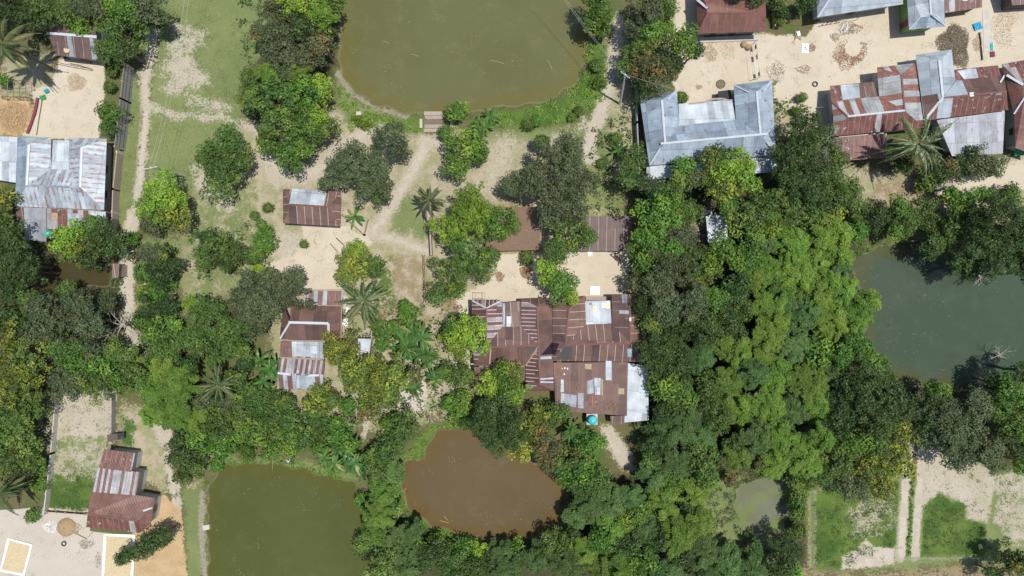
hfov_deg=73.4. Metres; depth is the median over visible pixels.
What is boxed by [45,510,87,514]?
thatch hedge fence
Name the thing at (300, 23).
dark leaved tree
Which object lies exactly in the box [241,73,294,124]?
leafy tree
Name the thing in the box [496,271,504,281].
leaf heap
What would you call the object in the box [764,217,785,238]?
lime green tree
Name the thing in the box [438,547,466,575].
leafy tree
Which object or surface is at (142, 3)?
mango tree
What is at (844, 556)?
field tufts
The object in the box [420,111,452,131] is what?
pond steps
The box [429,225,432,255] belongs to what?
mud wall
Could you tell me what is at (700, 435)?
feathery tree
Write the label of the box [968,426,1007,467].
mango tree
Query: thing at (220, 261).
dark leaved tree
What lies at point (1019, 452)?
dark leaved tree
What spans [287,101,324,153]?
fresh green tree
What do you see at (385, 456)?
leafy tree
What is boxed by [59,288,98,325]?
mango tree
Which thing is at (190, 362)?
dark leaved tree
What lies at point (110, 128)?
leafy tree
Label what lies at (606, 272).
courtyard
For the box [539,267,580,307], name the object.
fresh green tree
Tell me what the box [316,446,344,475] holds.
banana plant
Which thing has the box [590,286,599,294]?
entrance slab
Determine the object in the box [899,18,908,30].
door
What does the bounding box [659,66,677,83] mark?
mango tree
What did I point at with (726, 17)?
house
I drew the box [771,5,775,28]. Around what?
plot fence
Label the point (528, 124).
leafy tree
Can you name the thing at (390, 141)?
mango tree
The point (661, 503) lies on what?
bamboo clump
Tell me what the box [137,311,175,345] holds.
fresh green tree
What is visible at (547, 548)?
leafy tree
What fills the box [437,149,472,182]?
fresh green tree
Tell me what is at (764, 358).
bamboo clump
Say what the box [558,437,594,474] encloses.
leafy tree
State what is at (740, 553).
feathery tree
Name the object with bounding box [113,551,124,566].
dark leaved tree
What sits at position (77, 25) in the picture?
lime green tree
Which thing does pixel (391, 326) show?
fresh green tree
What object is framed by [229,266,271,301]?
mango tree
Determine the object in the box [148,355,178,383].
bamboo clump
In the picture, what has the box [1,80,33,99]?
trellis
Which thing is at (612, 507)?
feathery tree
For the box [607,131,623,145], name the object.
leafy tree
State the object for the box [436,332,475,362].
lime green tree
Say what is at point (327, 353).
yellow tipped tree
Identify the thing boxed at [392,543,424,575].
feathery tree
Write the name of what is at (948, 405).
mango tree
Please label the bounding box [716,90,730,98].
animal pen
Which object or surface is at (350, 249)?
lime green tree
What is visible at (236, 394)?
leafy tree
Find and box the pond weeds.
[223,39,608,548]
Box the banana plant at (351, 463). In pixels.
[341,442,365,475]
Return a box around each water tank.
[43,229,57,237]
[586,413,597,424]
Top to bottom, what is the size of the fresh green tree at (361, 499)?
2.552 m
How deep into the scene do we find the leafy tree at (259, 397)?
88.08 m
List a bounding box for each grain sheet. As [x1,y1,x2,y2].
[0,538,32,575]
[102,533,134,575]
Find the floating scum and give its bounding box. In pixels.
[212,16,995,574]
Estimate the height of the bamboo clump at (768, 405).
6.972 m
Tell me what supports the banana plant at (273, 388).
on the ground at (406, 268)
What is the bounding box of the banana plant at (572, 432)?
[561,418,590,443]
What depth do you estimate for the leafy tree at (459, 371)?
89.01 m
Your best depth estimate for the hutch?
91.00 m
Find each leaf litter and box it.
[797,65,811,73]
[973,35,981,50]
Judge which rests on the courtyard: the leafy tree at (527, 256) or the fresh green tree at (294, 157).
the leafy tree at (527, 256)
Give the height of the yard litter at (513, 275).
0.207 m
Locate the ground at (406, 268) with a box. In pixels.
[0,0,1023,575]
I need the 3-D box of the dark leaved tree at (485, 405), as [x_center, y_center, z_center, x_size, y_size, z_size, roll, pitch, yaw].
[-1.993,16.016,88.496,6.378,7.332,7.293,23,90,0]
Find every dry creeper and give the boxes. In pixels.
[556,361,563,376]
[604,398,616,412]
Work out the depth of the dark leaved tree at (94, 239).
86.84 m
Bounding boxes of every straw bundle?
[741,41,746,47]
[745,44,751,50]
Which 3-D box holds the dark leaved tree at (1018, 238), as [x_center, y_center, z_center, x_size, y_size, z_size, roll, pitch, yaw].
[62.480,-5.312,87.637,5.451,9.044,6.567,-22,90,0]
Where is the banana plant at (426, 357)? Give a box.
[410,346,439,368]
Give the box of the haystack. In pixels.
[57,518,75,535]
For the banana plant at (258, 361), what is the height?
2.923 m
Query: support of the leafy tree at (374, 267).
on the crop field
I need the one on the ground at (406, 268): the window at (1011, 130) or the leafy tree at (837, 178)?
the leafy tree at (837, 178)
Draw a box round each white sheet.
[342,307,350,326]
[343,295,347,308]
[801,44,808,52]
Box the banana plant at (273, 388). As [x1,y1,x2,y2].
[262,380,284,397]
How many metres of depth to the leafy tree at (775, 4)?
88.56 m
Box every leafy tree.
[0,210,23,239]
[0,305,33,338]
[0,385,38,416]
[0,401,12,424]
[0,408,48,457]
[0,421,36,457]
[0,443,37,480]
[5,333,56,384]
[6,399,54,433]
[13,288,51,310]
[17,436,46,459]
[25,0,70,27]
[42,327,84,370]
[51,0,90,26]
[54,278,83,300]
[64,368,91,395]
[80,214,103,232]
[80,367,113,406]
[91,2,150,60]
[91,37,121,65]
[98,117,119,136]
[102,80,116,91]
[102,334,133,362]
[104,60,120,76]
[111,343,148,381]
[131,317,152,330]
[133,262,155,282]
[145,331,179,364]
[152,243,175,263]
[159,329,184,356]
[174,324,206,357]
[177,454,205,486]
[180,381,198,396]
[182,301,239,350]
[189,293,218,316]
[192,228,228,263]
[194,145,248,201]
[195,140,223,169]
[195,253,216,272]
[197,398,233,440]
[204,122,245,154]
[205,330,241,360]
[213,391,255,440]
[216,315,255,341]
[217,140,253,174]
[218,240,246,273]
[222,368,250,391]
[226,384,243,408]
[231,336,254,361]
[234,87,266,117]
[236,384,273,416]
[237,65,262,92]
[240,380,264,401]
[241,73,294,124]
[242,245,266,264]
[249,211,260,220]
[252,390,291,436]
[256,104,300,144]
[256,219,268,232]
[262,201,273,212]
[271,388,296,410]
[280,397,313,440]
[293,423,317,453]
[299,239,308,248]
[301,408,322,425]
[310,419,332,448]
[313,115,340,144]
[321,0,347,19]
[323,390,343,409]
[350,534,372,557]
[358,253,386,277]
[358,545,403,575]
[361,441,387,463]
[364,456,395,483]
[369,184,390,205]
[373,429,405,463]
[378,385,403,410]
[384,407,420,447]
[384,500,402,520]
[425,281,455,307]
[429,256,471,297]
[436,359,454,380]
[438,124,453,142]
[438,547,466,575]
[441,538,455,553]
[444,361,472,389]
[445,230,487,270]
[448,272,468,299]
[456,556,488,575]
[460,370,476,385]
[462,121,488,150]
[462,255,497,284]
[469,145,490,164]
[479,245,501,267]
[503,214,521,235]
[519,250,533,266]
[521,117,533,131]
[533,133,550,147]
[540,524,571,555]
[542,237,579,267]
[543,400,571,428]
[547,454,565,476]
[548,212,596,258]
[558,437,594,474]
[573,105,584,116]
[574,462,613,495]
[577,9,603,35]
[578,223,598,248]
[580,0,603,14]
[588,57,604,72]
[596,158,607,169]
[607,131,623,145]
[613,57,638,79]
[614,163,644,190]
[617,35,656,63]
[618,143,647,175]
[636,139,646,153]
[636,310,662,336]
[641,450,662,472]
[643,0,680,20]
[647,419,658,436]
[658,180,681,201]
[660,3,674,21]
[665,392,687,415]
[666,166,693,187]
[677,90,688,104]
[682,197,705,224]
[687,444,723,489]
[691,369,724,403]
[698,393,734,436]
[713,194,739,216]
[720,437,748,458]
[723,198,763,237]
[724,290,753,321]
[739,225,767,252]
[742,213,765,236]
[743,187,778,227]
[762,184,807,221]
[765,562,777,575]
[768,0,788,11]
[770,160,804,187]
[773,16,785,28]
[784,473,805,495]
[786,203,821,232]
[788,504,809,522]
[789,105,800,116]
[790,485,809,501]
[791,522,809,540]
[796,92,807,102]
[800,474,818,490]
[804,205,835,228]
[807,160,850,194]
[809,456,838,487]
[818,437,853,479]
[820,146,850,171]
[826,183,859,210]
[842,173,865,201]
[842,196,873,224]
[854,427,890,459]
[873,353,894,375]
[881,370,903,385]
[892,205,923,236]
[909,194,940,232]
[913,170,940,194]
[919,224,957,255]
[931,211,969,241]
[943,250,986,281]
[988,190,1023,227]
[998,181,1021,198]
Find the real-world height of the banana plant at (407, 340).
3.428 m
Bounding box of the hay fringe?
[61,518,81,535]
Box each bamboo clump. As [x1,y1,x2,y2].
[138,401,161,427]
[141,374,165,406]
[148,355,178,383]
[152,394,197,431]
[156,364,204,401]
[185,403,216,433]
[253,62,283,85]
[284,60,312,91]
[360,521,389,547]
[361,495,395,528]
[367,478,400,503]
[569,528,597,563]
[580,549,608,575]
[589,512,628,543]
[597,544,641,575]
[641,487,681,520]
[658,515,696,558]
[673,473,710,506]
[679,503,716,538]
[704,361,743,400]
[713,329,752,368]
[716,388,751,429]
[722,443,754,472]
[729,263,766,293]
[738,384,785,421]
[748,318,785,356]
[749,339,773,365]
[750,288,787,319]
[756,253,784,288]
[756,418,801,452]
[756,445,790,480]
[757,311,792,333]
[758,354,796,395]
[766,275,799,301]
[774,227,811,264]
[777,259,814,294]
[785,442,825,478]
[786,363,829,405]
[793,250,829,273]
[795,281,833,315]
[798,420,836,453]
[800,221,839,254]
[800,389,834,424]
[812,265,842,298]
[812,303,848,342]
[822,243,854,267]
[826,217,853,245]
[831,275,859,306]
[840,288,875,328]
[843,314,869,332]
[865,287,882,310]
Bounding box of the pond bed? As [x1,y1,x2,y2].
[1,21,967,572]
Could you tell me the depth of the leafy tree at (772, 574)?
88.05 m
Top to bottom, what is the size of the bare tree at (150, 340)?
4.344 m
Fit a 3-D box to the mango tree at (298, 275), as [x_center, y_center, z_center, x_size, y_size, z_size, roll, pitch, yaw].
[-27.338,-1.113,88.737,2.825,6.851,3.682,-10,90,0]
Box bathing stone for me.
[202,524,210,529]
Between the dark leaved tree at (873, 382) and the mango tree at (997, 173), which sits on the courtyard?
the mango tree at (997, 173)
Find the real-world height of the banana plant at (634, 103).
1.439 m
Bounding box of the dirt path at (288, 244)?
[120,16,925,569]
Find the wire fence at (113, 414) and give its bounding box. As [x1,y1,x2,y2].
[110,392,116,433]
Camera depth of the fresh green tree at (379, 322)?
90.42 m
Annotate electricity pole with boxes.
[145,166,183,175]
[619,71,629,104]
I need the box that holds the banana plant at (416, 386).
[405,377,423,396]
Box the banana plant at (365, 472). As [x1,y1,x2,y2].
[351,457,371,481]
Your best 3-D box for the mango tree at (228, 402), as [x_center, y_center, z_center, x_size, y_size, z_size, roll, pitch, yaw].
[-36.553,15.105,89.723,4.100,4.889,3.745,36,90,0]
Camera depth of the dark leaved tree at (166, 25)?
87.49 m
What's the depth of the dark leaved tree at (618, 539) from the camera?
87.16 m
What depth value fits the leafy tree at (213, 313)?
85.98 m
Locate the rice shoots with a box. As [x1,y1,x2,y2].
[50,472,986,567]
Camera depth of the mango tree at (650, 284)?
84.76 m
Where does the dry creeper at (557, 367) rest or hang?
on the house at (622, 385)
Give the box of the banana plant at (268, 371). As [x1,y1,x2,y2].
[252,357,277,390]
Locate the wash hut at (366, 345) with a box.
[357,339,372,352]
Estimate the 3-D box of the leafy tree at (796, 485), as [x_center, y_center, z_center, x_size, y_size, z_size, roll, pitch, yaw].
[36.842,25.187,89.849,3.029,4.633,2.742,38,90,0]
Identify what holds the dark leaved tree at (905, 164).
on the ground at (406, 268)
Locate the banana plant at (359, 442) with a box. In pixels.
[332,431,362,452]
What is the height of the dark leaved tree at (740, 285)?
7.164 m
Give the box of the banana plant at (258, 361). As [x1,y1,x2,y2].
[251,349,270,370]
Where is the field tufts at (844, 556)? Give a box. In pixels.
[55,394,1021,566]
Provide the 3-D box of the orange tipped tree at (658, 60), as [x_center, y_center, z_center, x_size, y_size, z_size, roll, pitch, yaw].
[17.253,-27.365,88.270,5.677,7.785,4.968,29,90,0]
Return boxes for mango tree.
[3,466,35,490]
[12,318,55,345]
[19,292,64,324]
[34,306,79,348]
[45,365,87,404]
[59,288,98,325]
[68,0,106,20]
[69,305,117,342]
[78,333,114,363]
[86,0,117,19]
[96,293,125,316]
[115,0,151,13]
[121,0,172,28]
[136,240,169,271]
[137,214,168,236]
[189,388,214,413]
[214,391,243,420]
[224,288,259,323]
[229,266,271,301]
[242,278,287,325]
[242,311,271,339]
[253,5,297,56]
[258,267,285,291]
[260,26,307,82]
[267,271,316,310]
[283,264,308,292]
[294,41,326,71]
[317,156,353,192]
[331,137,391,205]
[331,143,358,165]
[354,170,394,207]
[371,118,409,166]
[389,141,413,159]
[499,168,533,196]
[516,159,560,199]
[520,172,584,225]
[535,128,586,194]
[537,205,563,228]
[559,132,585,161]
[560,164,599,200]
[560,189,592,224]
[622,11,647,39]
[625,0,665,26]
[636,170,664,195]
[641,270,674,299]
[642,242,666,267]
[645,72,667,96]
[648,288,682,328]
[649,251,701,287]
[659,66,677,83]
[661,220,698,257]
[669,279,710,326]
[682,158,709,191]
[798,149,833,177]
[801,123,842,165]
[833,472,869,504]
[911,413,948,451]
[912,390,965,432]
[921,422,966,455]
[935,440,979,474]
[939,409,985,458]
[946,384,995,425]
[961,142,1000,182]
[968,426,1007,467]
[979,155,1009,178]
[980,457,1011,476]
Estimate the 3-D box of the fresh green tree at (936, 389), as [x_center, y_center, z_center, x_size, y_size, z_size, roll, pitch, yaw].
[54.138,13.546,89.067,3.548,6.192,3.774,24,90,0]
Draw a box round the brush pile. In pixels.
[689,221,704,247]
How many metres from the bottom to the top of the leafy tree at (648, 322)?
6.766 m
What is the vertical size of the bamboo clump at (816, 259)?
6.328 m
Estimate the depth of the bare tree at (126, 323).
89.56 m
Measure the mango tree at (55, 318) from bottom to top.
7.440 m
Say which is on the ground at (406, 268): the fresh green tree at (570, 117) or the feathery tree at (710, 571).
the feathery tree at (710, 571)
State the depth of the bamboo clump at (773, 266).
87.06 m
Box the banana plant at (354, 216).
[345,205,364,228]
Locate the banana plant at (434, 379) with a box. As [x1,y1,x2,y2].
[426,366,452,387]
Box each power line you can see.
[149,0,188,165]
[565,1,623,73]
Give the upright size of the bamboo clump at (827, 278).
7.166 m
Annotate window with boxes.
[153,503,157,512]
[1009,127,1013,135]
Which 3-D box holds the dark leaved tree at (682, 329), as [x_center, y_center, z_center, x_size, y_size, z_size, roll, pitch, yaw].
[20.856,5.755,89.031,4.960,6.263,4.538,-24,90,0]
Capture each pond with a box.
[206,461,379,575]
[338,0,589,116]
[401,426,567,541]
[734,476,790,548]
[851,232,1023,392]
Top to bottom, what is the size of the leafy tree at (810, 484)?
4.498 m
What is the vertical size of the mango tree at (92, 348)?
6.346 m
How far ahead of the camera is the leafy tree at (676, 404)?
86.75 m
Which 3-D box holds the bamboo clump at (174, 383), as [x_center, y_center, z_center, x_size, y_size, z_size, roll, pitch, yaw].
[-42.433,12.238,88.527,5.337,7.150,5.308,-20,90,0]
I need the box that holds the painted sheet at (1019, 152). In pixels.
[1015,149,1023,155]
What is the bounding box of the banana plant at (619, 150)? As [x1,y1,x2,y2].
[609,141,626,159]
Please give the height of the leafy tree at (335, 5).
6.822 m
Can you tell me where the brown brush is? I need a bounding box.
[184,477,199,488]
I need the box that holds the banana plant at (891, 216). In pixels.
[884,201,896,227]
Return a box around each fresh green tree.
[0,72,11,87]
[23,506,40,523]
[24,452,47,477]
[31,476,49,493]
[58,346,100,378]
[81,350,128,388]
[93,100,126,123]
[99,0,151,32]
[105,370,133,394]
[120,231,140,248]
[129,362,151,401]
[136,285,155,302]
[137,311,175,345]
[145,278,178,302]
[164,317,184,333]
[182,429,218,455]
[204,347,226,368]
[206,434,229,461]
[209,454,223,471]
[215,419,252,455]
[238,412,284,448]
[238,442,255,463]
[244,400,262,417]
[251,224,280,254]
[255,127,282,154]
[260,438,283,459]
[269,138,313,174]
[278,65,322,112]
[278,428,303,457]
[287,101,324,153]
[309,441,332,457]
[321,415,363,453]
[338,397,357,416]
[354,490,369,510]
[370,318,382,329]
[371,321,393,342]
[372,340,390,353]
[378,413,403,435]
[383,482,398,499]
[385,319,401,335]
[396,298,420,328]
[411,540,430,567]
[424,532,445,558]
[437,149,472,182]
[440,317,463,343]
[440,394,456,413]
[442,124,489,170]
[444,99,471,121]
[446,402,477,430]
[450,388,473,411]
[451,536,476,558]
[470,199,519,244]
[491,357,523,401]
[509,535,525,563]
[531,113,542,126]
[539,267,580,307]
[553,465,575,491]
[565,457,596,487]
[567,110,576,121]
[573,430,607,460]
[586,0,616,24]
[587,524,618,554]
[589,74,606,89]
[592,22,610,39]
[614,502,656,530]
[623,236,658,276]
[626,542,664,575]
[629,192,683,240]
[629,563,645,575]
[630,220,663,252]
[636,17,669,46]
[645,373,663,394]
[648,367,683,401]
[656,186,692,222]
[658,237,687,265]
[659,474,683,492]
[660,19,675,33]
[662,21,699,58]
[668,374,697,410]
[670,153,698,175]
[690,248,723,279]
[692,460,721,490]
[697,285,729,320]
[706,228,743,267]
[726,244,765,273]
[732,170,763,196]
[758,205,781,223]
[786,496,805,510]
[788,560,803,575]
[802,334,840,367]
[827,342,857,374]
[834,426,875,460]
[835,328,867,351]
[847,218,870,246]
[852,337,876,360]
[859,346,881,369]
[881,220,907,242]
[886,192,910,219]
[914,380,952,406]
[935,185,962,205]
[936,197,974,225]
[946,190,979,213]
[970,184,996,204]
[980,393,1017,425]
[982,370,1023,409]
[987,405,1023,441]
[1000,454,1023,474]
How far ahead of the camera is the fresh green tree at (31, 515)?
90.85 m
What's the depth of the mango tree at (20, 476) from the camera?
88.75 m
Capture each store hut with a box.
[704,216,727,242]
[917,183,952,189]
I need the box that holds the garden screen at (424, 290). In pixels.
[423,255,425,302]
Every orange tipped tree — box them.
[248,24,264,43]
[262,0,296,20]
[303,29,334,63]
[356,402,379,421]
[403,365,420,385]
[529,424,562,460]
[534,453,554,473]
[624,267,648,295]
[627,63,646,84]
[631,50,675,90]
[724,472,738,486]
[941,156,961,180]
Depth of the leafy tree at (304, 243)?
90.89 m
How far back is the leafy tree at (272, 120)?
84.05 m
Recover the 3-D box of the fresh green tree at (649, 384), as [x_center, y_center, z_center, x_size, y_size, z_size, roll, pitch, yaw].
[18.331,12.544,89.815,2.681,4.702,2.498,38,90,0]
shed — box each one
[46,22,109,62]
[485,207,539,250]
[577,216,631,250]
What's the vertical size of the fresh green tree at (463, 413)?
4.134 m
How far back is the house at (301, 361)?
89.20 m
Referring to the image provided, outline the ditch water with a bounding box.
[3,258,111,318]
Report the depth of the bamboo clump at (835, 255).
86.19 m
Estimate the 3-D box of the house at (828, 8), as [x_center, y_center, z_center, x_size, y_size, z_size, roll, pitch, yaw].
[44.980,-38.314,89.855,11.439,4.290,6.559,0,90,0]
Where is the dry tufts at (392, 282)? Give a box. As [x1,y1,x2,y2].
[56,120,1023,541]
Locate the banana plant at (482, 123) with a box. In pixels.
[472,107,500,133]
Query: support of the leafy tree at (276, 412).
on the ground at (406, 268)
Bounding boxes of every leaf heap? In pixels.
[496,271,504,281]
[519,265,531,278]
[703,43,717,62]
[833,39,867,70]
[838,21,862,34]
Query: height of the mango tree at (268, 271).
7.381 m
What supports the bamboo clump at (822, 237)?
on the ground at (406, 268)
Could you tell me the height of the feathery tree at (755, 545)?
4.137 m
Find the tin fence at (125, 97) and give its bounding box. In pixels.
[114,63,134,150]
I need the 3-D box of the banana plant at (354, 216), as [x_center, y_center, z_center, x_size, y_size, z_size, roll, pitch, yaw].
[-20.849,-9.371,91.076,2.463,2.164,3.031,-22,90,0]
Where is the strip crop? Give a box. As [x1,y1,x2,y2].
[906,468,915,556]
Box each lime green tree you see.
[44,217,90,258]
[62,13,92,37]
[131,194,170,225]
[140,166,188,211]
[162,186,197,211]
[181,293,206,315]
[253,264,265,280]
[275,0,320,23]
[305,0,339,38]
[307,103,331,129]
[312,72,336,107]
[343,238,366,264]
[351,114,374,129]
[427,206,470,245]
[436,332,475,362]
[445,313,490,355]
[446,181,494,240]
[461,181,484,211]
[469,539,490,559]
[473,367,501,398]
[503,381,531,405]
[534,255,558,285]
[565,288,578,305]
[707,147,753,192]
[731,152,757,178]
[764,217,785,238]
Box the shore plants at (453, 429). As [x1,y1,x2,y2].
[201,69,941,561]
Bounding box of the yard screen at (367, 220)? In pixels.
[363,219,368,235]
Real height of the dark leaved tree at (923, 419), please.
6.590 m
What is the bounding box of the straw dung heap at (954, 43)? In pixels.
[935,22,968,68]
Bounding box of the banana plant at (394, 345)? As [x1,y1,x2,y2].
[388,340,398,354]
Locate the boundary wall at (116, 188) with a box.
[111,150,123,232]
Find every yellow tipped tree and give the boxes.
[0,184,22,212]
[0,319,42,369]
[0,357,31,409]
[0,363,52,403]
[58,229,93,268]
[156,196,193,232]
[299,380,336,415]
[321,329,360,374]
[322,338,345,361]
[333,265,358,287]
[334,246,372,280]
[337,350,367,385]
[342,365,374,395]
[348,353,400,404]
[355,378,394,423]
[374,349,418,393]
[503,360,523,381]
[507,437,535,463]
[515,409,548,448]
[519,402,556,436]
[684,272,714,296]
[696,145,727,174]
[699,168,738,204]
[715,174,747,202]
[826,196,850,218]
[850,441,888,491]
[867,474,896,501]
[875,419,922,456]
[876,447,918,481]
[996,549,1023,575]
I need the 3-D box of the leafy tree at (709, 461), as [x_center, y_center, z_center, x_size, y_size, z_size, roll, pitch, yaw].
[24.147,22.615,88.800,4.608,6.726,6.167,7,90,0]
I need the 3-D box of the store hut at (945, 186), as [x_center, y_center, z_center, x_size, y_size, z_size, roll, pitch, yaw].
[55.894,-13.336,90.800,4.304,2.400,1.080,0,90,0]
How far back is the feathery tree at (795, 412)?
87.28 m
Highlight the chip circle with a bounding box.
[67,72,86,90]
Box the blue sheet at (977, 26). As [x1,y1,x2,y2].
[973,21,981,29]
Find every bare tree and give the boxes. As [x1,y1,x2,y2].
[94,308,138,344]
[134,316,168,355]
[975,269,989,285]
[989,345,1015,366]
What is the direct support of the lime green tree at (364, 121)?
on the crop field
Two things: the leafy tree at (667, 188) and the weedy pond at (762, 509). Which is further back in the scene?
the weedy pond at (762, 509)
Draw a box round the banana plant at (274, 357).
[267,354,279,369]
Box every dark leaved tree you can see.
[0,0,28,22]
[0,219,40,253]
[0,244,17,280]
[0,246,52,287]
[0,268,39,302]
[0,279,29,305]
[0,293,20,324]
[10,0,52,35]
[17,258,59,285]
[74,249,109,271]
[78,226,118,262]
[89,216,120,238]
[99,229,131,262]
[112,35,146,65]
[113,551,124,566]
[117,545,138,564]
[128,534,152,561]
[132,293,166,325]
[140,530,163,555]
[142,254,184,291]
[149,524,175,546]
[150,10,176,33]
[156,291,180,317]
[164,429,210,483]
[171,352,203,379]
[192,227,217,252]
[208,252,232,273]
[234,356,253,373]
[288,11,317,40]
[413,537,447,575]
[461,406,497,442]
[469,393,520,435]
[480,418,525,458]
[482,546,498,567]
[496,412,529,444]
[562,523,583,543]
[605,528,645,561]
[610,529,629,546]
[630,292,657,317]
[631,76,657,103]
[633,327,676,372]
[635,425,668,459]
[637,434,652,453]
[640,351,666,380]
[643,520,667,552]
[645,186,673,210]
[652,400,676,424]
[654,46,683,72]
[655,344,695,391]
[658,311,693,347]
[673,549,694,573]
[675,243,707,272]
[677,494,693,521]
[683,41,705,64]
[684,307,727,349]
[706,289,738,324]
[709,140,736,163]
[719,315,748,340]
[720,262,752,296]
[748,0,765,7]
[763,547,795,575]
[766,129,815,182]
[767,527,806,562]
[772,162,822,201]
[774,6,790,18]
[782,110,827,156]
[793,0,819,14]
[800,179,833,212]
[813,399,857,440]
[824,379,860,419]
[827,363,857,391]
[835,350,887,411]
[850,394,904,444]
[860,199,900,236]
[864,371,915,417]
[881,399,920,425]
[890,150,916,176]
[903,412,935,432]
[906,390,941,416]
[910,234,942,261]
[928,160,956,188]
[948,145,975,184]
[949,220,1008,263]
[955,247,1019,284]
[957,203,997,231]
[966,193,1023,254]
[973,366,1011,394]
[975,564,1004,575]
[979,219,1023,267]
[979,418,1022,445]
[987,536,1023,574]
[989,435,1023,464]
[993,361,1023,385]
[998,245,1023,263]
[999,263,1023,284]
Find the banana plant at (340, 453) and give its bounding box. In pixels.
[329,442,342,455]
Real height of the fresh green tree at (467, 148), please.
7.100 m
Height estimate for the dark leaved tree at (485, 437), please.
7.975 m
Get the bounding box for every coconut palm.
[0,14,52,71]
[0,473,33,515]
[193,357,239,404]
[335,276,392,330]
[413,183,449,219]
[871,109,958,178]
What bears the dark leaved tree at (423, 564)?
on the ground at (406, 268)
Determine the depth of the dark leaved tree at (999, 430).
86.09 m
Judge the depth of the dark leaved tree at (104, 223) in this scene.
87.39 m
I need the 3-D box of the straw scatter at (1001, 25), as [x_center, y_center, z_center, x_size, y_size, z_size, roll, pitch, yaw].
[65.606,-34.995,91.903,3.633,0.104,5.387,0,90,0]
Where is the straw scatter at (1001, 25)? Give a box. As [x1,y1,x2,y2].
[991,10,1013,46]
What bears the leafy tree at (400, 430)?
on the ground at (406, 268)
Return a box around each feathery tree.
[375,453,405,483]
[376,520,409,553]
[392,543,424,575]
[403,516,425,545]
[485,554,522,575]
[487,537,514,566]
[516,538,549,574]
[545,538,585,575]
[561,508,586,529]
[568,481,604,524]
[596,478,627,518]
[618,483,647,509]
[627,507,661,547]
[635,453,667,493]
[646,550,686,575]
[654,415,683,446]
[656,445,696,483]
[668,397,704,433]
[679,337,716,375]
[681,415,718,456]
[685,532,717,571]
[692,559,720,575]
[708,539,740,575]
[717,542,742,559]
[728,415,771,459]
[732,357,769,391]
[736,546,770,575]
[742,528,763,557]
[745,226,778,255]
[766,386,814,432]
[774,325,813,364]
[777,203,802,227]
[784,291,820,332]
[805,354,835,380]
[830,259,852,276]
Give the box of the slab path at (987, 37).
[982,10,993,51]
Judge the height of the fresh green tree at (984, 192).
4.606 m
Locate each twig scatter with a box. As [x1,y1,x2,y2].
[77,539,94,548]
[764,62,785,82]
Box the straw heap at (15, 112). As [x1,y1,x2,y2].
[0,100,32,134]
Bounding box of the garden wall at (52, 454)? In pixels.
[42,401,59,514]
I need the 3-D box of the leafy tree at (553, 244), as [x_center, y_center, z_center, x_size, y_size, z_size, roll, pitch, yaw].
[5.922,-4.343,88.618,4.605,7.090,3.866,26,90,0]
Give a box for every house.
[0,136,17,182]
[15,136,111,241]
[86,448,161,532]
[277,289,343,389]
[283,189,341,225]
[472,298,553,390]
[552,294,645,361]
[553,361,648,424]
[641,80,777,178]
[696,0,765,42]
[812,0,902,19]
[827,63,923,160]
[899,0,945,32]
[910,49,1007,155]
[944,0,981,15]
[999,60,1023,150]
[1001,0,1023,9]
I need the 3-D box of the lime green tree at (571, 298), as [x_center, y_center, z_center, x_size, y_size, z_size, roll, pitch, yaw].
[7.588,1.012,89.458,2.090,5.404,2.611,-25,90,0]
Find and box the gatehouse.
[112,263,127,277]
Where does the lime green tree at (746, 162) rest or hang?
on the ground at (406, 268)
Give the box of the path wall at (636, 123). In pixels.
[635,38,639,173]
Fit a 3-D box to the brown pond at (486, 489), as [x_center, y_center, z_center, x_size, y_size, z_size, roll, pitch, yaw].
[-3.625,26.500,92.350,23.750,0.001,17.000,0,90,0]
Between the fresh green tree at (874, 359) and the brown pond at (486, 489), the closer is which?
the fresh green tree at (874, 359)
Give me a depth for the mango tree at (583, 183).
84.96 m
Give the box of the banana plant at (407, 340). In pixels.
[392,320,435,363]
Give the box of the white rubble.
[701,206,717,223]
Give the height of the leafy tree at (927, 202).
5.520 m
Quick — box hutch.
[107,432,125,441]
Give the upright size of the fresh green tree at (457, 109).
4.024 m
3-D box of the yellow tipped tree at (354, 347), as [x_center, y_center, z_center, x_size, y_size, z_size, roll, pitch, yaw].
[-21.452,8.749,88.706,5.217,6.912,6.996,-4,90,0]
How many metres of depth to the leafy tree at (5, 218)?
86.83 m
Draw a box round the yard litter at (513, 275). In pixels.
[1,11,1020,575]
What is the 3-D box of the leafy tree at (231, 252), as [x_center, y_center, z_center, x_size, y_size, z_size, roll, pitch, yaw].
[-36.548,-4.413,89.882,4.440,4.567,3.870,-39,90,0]
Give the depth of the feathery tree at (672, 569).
86.86 m
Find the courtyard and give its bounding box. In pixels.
[0,0,1023,575]
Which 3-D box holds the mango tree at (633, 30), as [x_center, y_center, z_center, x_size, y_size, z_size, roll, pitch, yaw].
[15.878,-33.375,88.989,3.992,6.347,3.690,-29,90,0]
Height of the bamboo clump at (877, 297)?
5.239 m
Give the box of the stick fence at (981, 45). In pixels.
[978,32,983,59]
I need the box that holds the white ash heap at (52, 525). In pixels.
[42,521,56,532]
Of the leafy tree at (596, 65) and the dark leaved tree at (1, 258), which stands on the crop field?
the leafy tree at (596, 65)
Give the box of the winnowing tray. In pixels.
[716,79,724,88]
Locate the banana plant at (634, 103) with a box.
[631,99,639,108]
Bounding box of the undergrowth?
[0,0,1022,575]
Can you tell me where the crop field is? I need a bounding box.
[4,40,1023,569]

